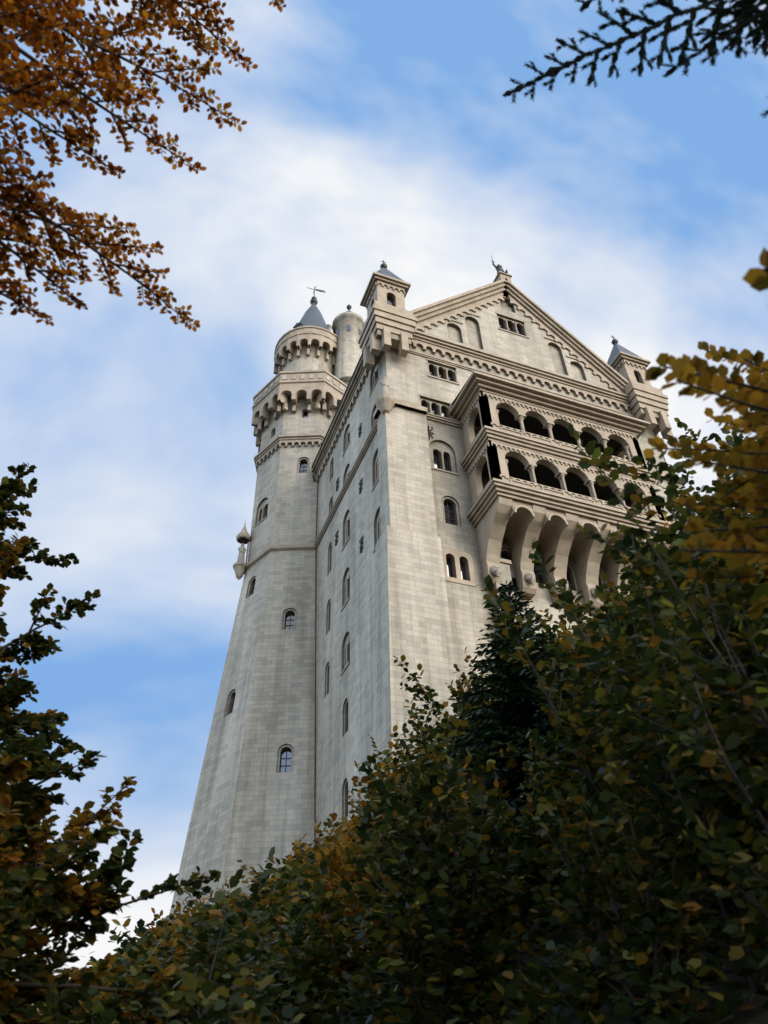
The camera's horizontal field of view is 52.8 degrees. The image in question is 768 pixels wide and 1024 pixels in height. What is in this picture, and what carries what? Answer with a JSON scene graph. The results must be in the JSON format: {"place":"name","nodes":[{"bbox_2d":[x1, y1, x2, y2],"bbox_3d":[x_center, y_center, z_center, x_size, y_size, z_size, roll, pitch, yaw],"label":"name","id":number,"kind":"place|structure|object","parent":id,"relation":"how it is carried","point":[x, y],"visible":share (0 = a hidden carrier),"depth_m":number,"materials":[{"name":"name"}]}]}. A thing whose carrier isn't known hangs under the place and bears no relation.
{"place":"outdoors","nodes":[
{"label":"outdoors","id":0,"kind":"place"},
{"bbox_2d":[0,0,286,331],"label":"beech tree","id":1,"kind":"object","parent":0,"point":[53,36],"depth_m":5.54,"materials":[{"name":"orange plant"}]},
{"bbox_2d":[0,0,767,1009],"label":"sky","id":2,"kind":"structure","parent":0,"point":[630,208],"materials":[{"name":"blue"}]},
{"bbox_2d":[329,846,767,1023],"bbox_3d":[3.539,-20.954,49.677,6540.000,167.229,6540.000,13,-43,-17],"label":"terrain ground","id":3,"kind":"structure","parent":0,"point":[758,1014],"depth_m":5.93,"materials":[{"name":"green plant"}]},
{"bbox_2d":[0,532,218,1023],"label":"autumn tree leaves","id":4,"kind":"object","parent":3,"relation":"on","point":[74,833],"visible":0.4,"depth_m":6.29,"materials":[{"name":"yellow plant"}]},
{"bbox_2d":[0,462,221,1023],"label":"trees","id":5,"kind":"object","parent":3,"relation":"on","point":[32,904],"depth_m":6.50,"materials":[{"name":"green plant"}]},
{"bbox_2d":[170,286,364,916],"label":"stair tower","id":6,"kind":"structure","parent":3,"relation":"on","point":[255,801],"depth_m":54.61,"materials":[{"name":"stone"}]},
{"bbox_2d":[33,423,767,1023],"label":"shrub leaves","id":7,"kind":"object","parent":3,"relation":"on","point":[671,709],"visible":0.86,"depth_m":6.33,"materials":[{"name":"green plant"}]},
{"bbox_2d":[37,468,765,1020],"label":"yellow shrub leaves","id":8,"kind":"object","parent":3,"relation":"on","point":[341,866],"visible":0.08,"depth_m":16.04,"materials":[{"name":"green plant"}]},
{"bbox_2d":[37,366,767,1023],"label":"shrub leaves","id":9,"kind":"object","parent":3,"relation":"on","point":[293,950],"visible":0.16,"depth_m":11.52,"materials":[{"name":"green plant"}]},
{"bbox_2d":[178,786,767,1023],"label":"undergrowth leaves","id":10,"kind":"object","parent":3,"relation":"on","point":[526,1005],"visible":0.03,"depth_m":5.98,"materials":[{"name":"green plant"}]},
{"bbox_2d":[311,256,687,850],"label":"palas","id":11,"kind":"structure","parent":3,"relation":"on","point":[398,570],"depth_m":49.15,"materials":[{"name":"stone"}]},
{"bbox_2d":[449,370,671,610],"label":"balcony","id":12,"kind":"structure","parent":11,"relation":"attached to","point":[545,490],"depth_m":47.00,"materials":[{"name":"stone"}]},
{"bbox_2d":[446,581,605,843],"bbox_3d":[3.008,4.140,16.140,4.730,6.364,4.709,13,-43,-17],"label":"young spruce","id":13,"kind":"object","parent":3,"relation":"on","point":[486,732],"depth_m":15.68,"materials":[{"name":"green plant"}]},
{"bbox_2d":[500,0,767,118],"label":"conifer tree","id":14,"kind":"object","parent":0,"point":[690,39],"depth_m":4.41,"materials":[{"name":"green plant"}]},
{"bbox_2d":[504,0,767,115],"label":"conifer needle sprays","id":15,"kind":"object","parent":14,"relation":"attached to","point":[739,13],"visible":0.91,"depth_m":4.39,"materials":[{"name":"green plant"}]},
{"bbox_2d":[643,247,767,619],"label":"foliage","id":16,"kind":"object","parent":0,"point":[685,368],"depth_m":3.43,"materials":[{"name":"plant"}]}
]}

